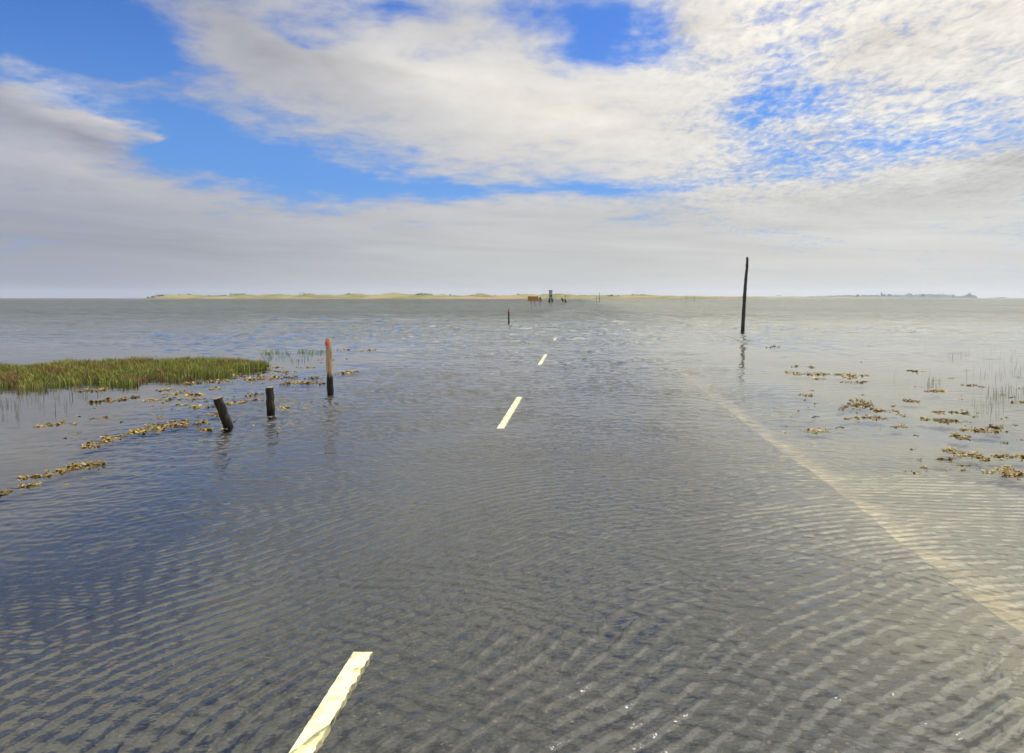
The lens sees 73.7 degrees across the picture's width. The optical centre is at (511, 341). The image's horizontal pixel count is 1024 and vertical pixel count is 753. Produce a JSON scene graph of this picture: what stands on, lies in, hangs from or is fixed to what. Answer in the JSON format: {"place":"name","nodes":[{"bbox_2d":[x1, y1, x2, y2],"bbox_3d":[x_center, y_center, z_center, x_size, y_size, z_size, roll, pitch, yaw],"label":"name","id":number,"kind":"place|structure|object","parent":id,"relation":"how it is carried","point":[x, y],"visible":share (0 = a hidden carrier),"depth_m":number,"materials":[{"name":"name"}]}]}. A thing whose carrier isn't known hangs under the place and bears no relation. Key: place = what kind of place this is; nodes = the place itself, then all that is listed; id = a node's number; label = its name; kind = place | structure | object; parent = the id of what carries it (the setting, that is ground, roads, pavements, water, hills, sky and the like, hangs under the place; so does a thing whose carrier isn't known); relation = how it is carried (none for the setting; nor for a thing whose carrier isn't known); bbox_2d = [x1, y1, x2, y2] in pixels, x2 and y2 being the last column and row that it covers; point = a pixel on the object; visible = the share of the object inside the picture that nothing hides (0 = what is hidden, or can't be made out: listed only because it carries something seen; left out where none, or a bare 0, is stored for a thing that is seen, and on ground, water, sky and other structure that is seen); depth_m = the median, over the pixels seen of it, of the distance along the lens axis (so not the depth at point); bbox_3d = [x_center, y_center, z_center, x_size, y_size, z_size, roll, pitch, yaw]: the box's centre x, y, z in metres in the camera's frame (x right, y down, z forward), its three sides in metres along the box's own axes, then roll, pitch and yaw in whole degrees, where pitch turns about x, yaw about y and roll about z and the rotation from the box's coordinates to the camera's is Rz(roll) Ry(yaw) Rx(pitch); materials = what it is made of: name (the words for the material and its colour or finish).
{"place":"outdoors","nodes":[
{"label":"outdoors","id":0,"kind":"place"},
{"bbox_2d":[0,299,187,299],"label":"sandbank","id":1,"kind":"structure","parent":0,"point":[96,299],"depth_m":733.13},
{"bbox_2d":[140,293,755,298],"bbox_3d":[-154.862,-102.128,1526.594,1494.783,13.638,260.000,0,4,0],"label":"dunes","id":2,"kind":"structure","parent":0,"point":[381,296],"depth_m":1440.27,"materials":[{"name":"beige sand"}]},
{"bbox_2d":[147,292,649,297],"bbox_3d":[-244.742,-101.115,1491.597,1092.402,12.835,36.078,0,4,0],"label":"dune scrub","id":3,"kind":"object","parent":2,"relation":"on","point":[348,293],"visible":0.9,"depth_m":1487.52,"materials":[{"name":"plant"}]},
{"bbox_2d":[0,302,1023,752],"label":"road","id":4,"kind":"structure","parent":0,"point":[170,610],"depth_m":4.03,"materials":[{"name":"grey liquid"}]},
{"bbox_2d":[0,298,1023,632],"bbox_3d":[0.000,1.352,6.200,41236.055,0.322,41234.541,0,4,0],"label":"water","id":5,"kind":"structure","parent":0,"point":[884,362],"depth_m":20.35,"materials":[{"name":"grey liquid"}]},
{"bbox_2d":[0,489,13,497],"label":"seaweed patch","id":6,"kind":"object","parent":5,"relation":"on","point":[4,492],"visible":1,"depth_m":6.14,"materials":[{"name":"brown plant"}]},
{"bbox_2d":[16,475,27,480],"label":"seaweed patch","id":7,"kind":"object","parent":5,"relation":"on","point":[23,478],"visible":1,"depth_m":6.63,"materials":[{"name":"brown plant"}]},
{"bbox_2d":[15,481,41,489],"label":"seaweed patch","id":8,"kind":"object","parent":5,"relation":"on","point":[28,486],"visible":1,"depth_m":6.36,"materials":[{"name":"brown plant"}]},
{"bbox_2d":[27,468,67,478],"bbox_3d":[-4.607,1.308,6.800,0.222,0.046,0.383,1,4,9],"label":"seaweed patch","id":9,"kind":"object","parent":5,"relation":"on","point":[46,475],"visible":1,"depth_m":6.75,"materials":[{"name":"brown plant"}]},
{"bbox_2d":[0,379,100,420],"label":"sparse reeds","id":10,"kind":"object","parent":5,"relation":"on","point":[16,408],"visible":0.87,"depth_m":11.74,"materials":[{"name":"green plant"}]},
{"bbox_2d":[43,420,76,425],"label":"seaweed patch","id":11,"kind":"object","parent":5,"relation":"on","point":[59,423],"visible":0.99,"depth_m":9.47,"materials":[{"name":"brown plant"}]},
{"bbox_2d":[63,459,108,470],"bbox_3d":[-4.466,1.284,7.154,0.416,0.052,0.420,-2,4,-30],"label":"seaweed patch","id":12,"kind":"object","parent":5,"relation":"on","point":[88,464],"visible":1,"depth_m":7.12,"materials":[{"name":"brown plant"}]},
{"bbox_2d":[77,387,106,391],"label":"seaweed patch","id":13,"kind":"object","parent":5,"relation":"on","point":[102,388],"visible":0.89,"depth_m":12.96,"materials":[{"name":"brown plant"}]},
{"bbox_2d":[81,432,136,448],"bbox_3d":[-5.018,1.207,8.428,0.409,0.043,1.002,0,4,0],"label":"seaweed patch","id":14,"kind":"object","parent":5,"relation":"on","point":[94,444],"visible":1,"depth_m":8.38,"materials":[{"name":"brown plant"}]},
{"bbox_2d":[87,395,139,403],"bbox_3d":[-6.831,0.991,11.726,0.480,0.057,0.889,1,4,20],"label":"seaweed patch","id":15,"kind":"object","parent":5,"relation":"on","point":[107,399],"visible":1,"depth_m":11.66,"materials":[{"name":"brown plant"}]},
{"bbox_2d":[0,354,271,394],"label":"marsh grass","id":16,"kind":"structure","parent":5,"relation":"on","point":[132,370],"depth_m":15.36,"materials":[{"name":"green plant"}]},
{"bbox_2d":[142,398,172,401],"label":"seaweed patch","id":17,"kind":"object","parent":5,"relation":"on","point":[158,399],"visible":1,"depth_m":11.70,"materials":[{"name":"brown plant"}]},
{"bbox_2d":[128,417,191,435],"bbox_3d":[-4.742,1.145,9.340,0.670,0.054,1.389,-1,4,-8],"label":"seaweed patch","id":18,"kind":"object","parent":5,"relation":"on","point":[158,427],"visible":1,"depth_m":9.28,"materials":[{"name":"brown plant"}]},
{"bbox_2d":[163,390,204,396],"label":"seaweed patch","id":19,"kind":"object","parent":5,"relation":"on","point":[187,393],"visible":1,"depth_m":12.36,"materials":[{"name":"brown plant"}]},
{"bbox_2d":[172,402,201,407],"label":"seaweed patch","id":20,"kind":"object","parent":5,"relation":"on","point":[195,406],"visible":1,"depth_m":11.01,"materials":[{"name":"yellow plant"}]},
{"bbox_2d":[176,397,214,401],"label":"seaweed patch","id":21,"kind":"object","parent":5,"relation":"on","point":[192,399],"visible":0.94,"depth_m":11.77,"materials":[{"name":"brown plant"}]},
{"bbox_2d":[192,419,210,425],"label":"seaweed patch","id":22,"kind":"object","parent":5,"relation":"on","point":[201,422],"visible":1,"depth_m":9.48,"materials":[{"name":"brown plant"}]},
{"bbox_2d":[198,427,213,430],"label":"seaweed patch","id":23,"kind":"object","parent":5,"relation":"on","point":[206,429],"visible":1,"depth_m":9.06,"materials":[{"name":"brown plant"}]},
{"bbox_2d":[44,343,373,486],"bbox_3d":[-5.489,0.703,16.325,4.988,0.040,19.988,0,4,0],"label":"scattered seaweed","id":24,"kind":"object","parent":5,"relation":"on","point":[163,401],"visible":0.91,"depth_m":11.03,"materials":[{"name":"brown plant"}]},
{"bbox_2d":[205,411,218,416],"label":"seaweed patch","id":25,"kind":"object","parent":5,"relation":"on","point":[215,414],"visible":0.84,"depth_m":10.23,"materials":[{"name":"brown plant"}]},
{"bbox_2d":[207,379,229,382],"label":"seaweed patch","id":26,"kind":"object","parent":5,"relation":"on","point":[219,380],"visible":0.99,"depth_m":14.35,"materials":[{"name":"brown plant"}]},
{"bbox_2d":[213,397,234,432],"bbox_3d":[-3.908,0.995,9.273,0.265,0.501,0.139,-1,4,-17],"label":"post stump","id":27,"kind":"object","parent":5,"relation":"on","point":[224,415],"visible":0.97,"depth_m":9.22,"materials":[{"name":"brown wood"}]},
{"bbox_2d":[225,400,246,404],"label":"seaweed patch","id":28,"kind":"object","parent":5,"relation":"on","point":[230,403],"visible":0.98,"depth_m":11.39,"materials":[{"name":"brown plant"}]},
{"bbox_2d":[245,392,263,396],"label":"seaweed patch","id":29,"kind":"object","parent":5,"relation":"on","point":[251,394],"visible":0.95,"depth_m":12.34,"materials":[{"name":"brown plant"}]},
{"bbox_2d":[247,398,264,400],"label":"seaweed patch","id":30,"kind":"object","parent":5,"relation":"on","point":[250,399],"visible":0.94,"depth_m":11.71,"materials":[{"name":"brown plant"}]},
{"bbox_2d":[198,348,322,362],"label":"sparse reeds","id":31,"kind":"object","parent":5,"relation":"on","point":[286,353],"visible":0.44,"depth_m":21.34,"materials":[{"name":"green plant"}]},
{"bbox_2d":[243,374,282,380],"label":"seaweed patch","id":32,"kind":"object","parent":5,"relation":"on","point":[258,377],"visible":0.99,"depth_m":14.79,"materials":[{"name":"brown plant"}]},
{"bbox_2d":[265,386,274,417],"bbox_3d":[-3.666,0.926,10.363,0.136,0.479,0.129,0,4,0],"label":"post stump","id":33,"kind":"object","parent":5,"relation":"on","point":[270,404],"visible":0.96,"depth_m":10.31,"materials":[{"name":"brown wood"}]},
{"bbox_2d":[275,405,291,409],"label":"seaweed patch","id":34,"kind":"object","parent":5,"relation":"on","point":[284,407],"visible":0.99,"depth_m":10.92,"materials":[{"name":"brown plant"}]},
{"bbox_2d":[279,380,326,384],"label":"seaweed patch","id":35,"kind":"object","parent":5,"relation":"on","point":[304,382],"visible":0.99,"depth_m":13.96,"materials":[{"name":"brown plant"}]},
{"bbox_2d":[284,375,323,379],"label":"seaweed patch","id":36,"kind":"object","parent":5,"relation":"on","point":[288,377],"visible":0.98,"depth_m":14.87,"materials":[{"name":"brown plant"}]},
{"bbox_2d":[325,338,333,395],"bbox_3d":[-3.418,0.519,12.795,0.149,1.158,0.130,0,4,0],"label":"marker post","id":37,"kind":"object","parent":5,"relation":"on","point":[329,367],"visible":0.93,"depth_m":12.75,"materials":[{"name":"brown wood"}]},
{"bbox_2d":[335,370,357,374],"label":"seaweed patch","id":38,"kind":"object","parent":5,"relation":"on","point":[347,372],"visible":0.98,"depth_m":15.86,"materials":[{"name":"brown plant"}]},
{"bbox_2d":[528,296,537,300],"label":"notice board","id":39,"kind":"object","parent":5,"relation":"on","point":[532,298],"visible":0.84,"depth_m":151.84,"materials":[{"name":"wood"}]},
{"bbox_2d":[548,290,552,301],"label":"refuge hut","id":40,"kind":"object","parent":5,"relation":"on","point":[550,295],"visible":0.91,"depth_m":291.51,"materials":[{"name":"grey wood"}]},
{"bbox_2d":[741,257,748,333],"bbox_3d":[12.143,-2.334,35.645,0.333,4.111,0.204,0,4,0],"label":"marker pole","id":41,"kind":"object","parent":5,"relation":"on","point":[744,300],"visible":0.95,"depth_m":35.59,"materials":[{"name":"black wood"}]},
{"bbox_2d":[785,371,828,374],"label":"seaweed patch","id":42,"kind":"object","parent":5,"relation":"on","point":[797,373],"visible":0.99,"depth_m":15.71,"materials":[{"name":"brown plant"}]},
{"bbox_2d":[810,429,830,432],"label":"seaweed patch","id":43,"kind":"object","parent":5,"relation":"on","point":[819,431],"visible":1,"depth_m":8.94,"materials":[{"name":"brown plant"}]},
{"bbox_2d":[834,372,867,378],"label":"seaweed patch","id":44,"kind":"object","parent":5,"relation":"on","point":[844,374],"visible":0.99,"depth_m":15.37,"materials":[{"name":"brown plant"}]},
{"bbox_2d":[838,396,882,411],"bbox_3d":[5.765,1.028,11.159,0.649,0.055,1.551,3,4,35],"label":"seaweed patch","id":45,"kind":"object","parent":5,"relation":"on","point":[867,404],"visible":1,"depth_m":11.11,"materials":[{"name":"brown plant"}]},
{"bbox_2d":[844,414,887,420],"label":"seaweed patch","id":46,"kind":"object","parent":5,"relation":"on","point":[870,417],"visible":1,"depth_m":9.95,"materials":[{"name":"brown plant"}]},
{"bbox_2d":[879,408,898,412],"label":"seaweed patch","id":47,"kind":"object","parent":5,"relation":"on","point":[892,410],"visible":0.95,"depth_m":10.56,"materials":[{"name":"brown plant"}]},
{"bbox_2d":[889,424,908,428],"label":"seaweed patch","id":48,"kind":"object","parent":5,"relation":"on","point":[901,425],"visible":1,"depth_m":9.26,"materials":[{"name":"brown plant"}]},
{"bbox_2d":[783,345,1023,473],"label":"scattered seaweed","id":49,"kind":"object","parent":5,"relation":"on","point":[920,460],"visible":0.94,"depth_m":9.20,"materials":[{"name":"brown plant"}]},
{"bbox_2d":[903,399,919,402],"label":"seaweed patch","id":50,"kind":"object","parent":5,"relation":"on","point":[909,400],"visible":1,"depth_m":11.59,"materials":[{"name":"brown plant"}]},
{"bbox_2d":[920,417,930,420],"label":"seaweed patch","id":51,"kind":"object","parent":5,"relation":"on","point":[925,418],"visible":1,"depth_m":9.83,"materials":[{"name":"brown plant"}]},
{"bbox_2d":[925,389,946,391],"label":"seaweed patch","id":52,"kind":"object","parent":5,"relation":"on","point":[935,390],"visible":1,"depth_m":12.81,"materials":[{"name":"brown plant"}]},
{"bbox_2d":[931,410,944,413],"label":"seaweed patch","id":53,"kind":"object","parent":5,"relation":"on","point":[937,412],"visible":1,"depth_m":10.43,"materials":[{"name":"brown plant"}]},
{"bbox_2d":[936,457,953,460],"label":"seaweed patch","id":54,"kind":"object","parent":5,"relation":"on","point":[944,459],"visible":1,"depth_m":7.40,"materials":[{"name":"brown plant"}]},
{"bbox_2d":[930,418,961,424],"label":"seaweed patch","id":55,"kind":"object","parent":5,"relation":"on","point":[946,420],"visible":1,"depth_m":9.71,"materials":[{"name":"brown plant"}]},
{"bbox_2d":[894,346,1023,420],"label":"sparse reeds","id":56,"kind":"object","parent":5,"relation":"on","point":[997,395],"visible":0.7,"depth_m":12.76,"materials":[{"name":"green plant"}]},
{"bbox_2d":[950,432,970,440],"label":"seaweed patch","id":57,"kind":"object","parent":5,"relation":"on","point":[963,437],"visible":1,"depth_m":8.62,"materials":[{"name":"brown plant"}]},
{"bbox_2d":[947,410,977,417],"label":"seaweed patch","id":58,"kind":"object","parent":5,"relation":"on","point":[957,412],"visible":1,"depth_m":10.37,"materials":[{"name":"brown plant"}]},
{"bbox_2d":[942,446,991,461],"bbox_3d":[5.070,1.254,7.648,0.354,0.049,0.678,0,4,0],"label":"seaweed patch","id":59,"kind":"object","parent":5,"relation":"on","point":[976,455],"visible":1,"depth_m":7.62,"materials":[{"name":"brown plant"}]},
{"bbox_2d":[959,427,1007,433],"bbox_3d":[6.232,1.171,8.992,0.606,0.045,0.406,0,4,0],"label":"seaweed patch","id":60,"kind":"object","parent":5,"relation":"on","point":[986,429],"visible":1,"depth_m":9.00,"materials":[{"name":"brown plant"}]},
{"bbox_2d":[981,469,996,474],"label":"seaweed patch","id":61,"kind":"object","parent":5,"relation":"on","point":[989,471],"visible":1,"depth_m":6.87,"materials":[{"name":"brown plant"}]},
{"bbox_2d":[985,424,1003,429],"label":"seaweed patch","id":62,"kind":"object","parent":5,"relation":"on","point":[1000,427],"visible":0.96,"depth_m":9.22,"materials":[{"name":"brown plant"}]},
{"bbox_2d":[991,454,1003,457],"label":"seaweed patch","id":63,"kind":"object","parent":5,"relation":"on","point":[997,455],"visible":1,"depth_m":7.54,"materials":[{"name":"brown plant"}]},
{"bbox_2d":[995,465,1023,479],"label":"seaweed patch","id":64,"kind":"object","parent":5,"relation":"on","point":[1015,473],"visible":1,"depth_m":6.83,"materials":[{"name":"brown plant"}]},
{"bbox_2d":[1004,453,1023,458],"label":"seaweed patch","id":65,"kind":"object","parent":5,"relation":"on","point":[1017,456],"visible":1,"depth_m":7.54,"materials":[{"name":"brown plant"}]},
{"bbox_2d":[0,0,1023,297],"label":"sky","id":66,"kind":"structure","parent":0,"point":[149,148],"materials":[{"name":"white"}]},
{"bbox_2d":[604,294,904,297],"bbox_3d":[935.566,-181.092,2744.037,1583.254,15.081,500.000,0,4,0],"label":"links","id":67,"kind":"object","parent":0,"point":[786,296],"visible":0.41,"depth_m":2627.32,"materials":[{"name":"plant"}]},
{"bbox_2d":[821,294,977,297],"bbox_3d":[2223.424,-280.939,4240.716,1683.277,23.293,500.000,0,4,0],"label":"island","id":68,"kind":"structure","parent":0,"point":[937,296],"depth_m":4101.24,"materials":[{"name":"grey plant"}]},
{"bbox_2d":[808,293,943,296],"bbox_3d":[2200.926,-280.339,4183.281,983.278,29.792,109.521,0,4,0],"label":"village wood","id":69,"kind":"object","parent":68,"relation":"on","point":[874,295],"visible":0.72,"depth_m":4170.64,"materials":[{"name":"plant"}]}
]}

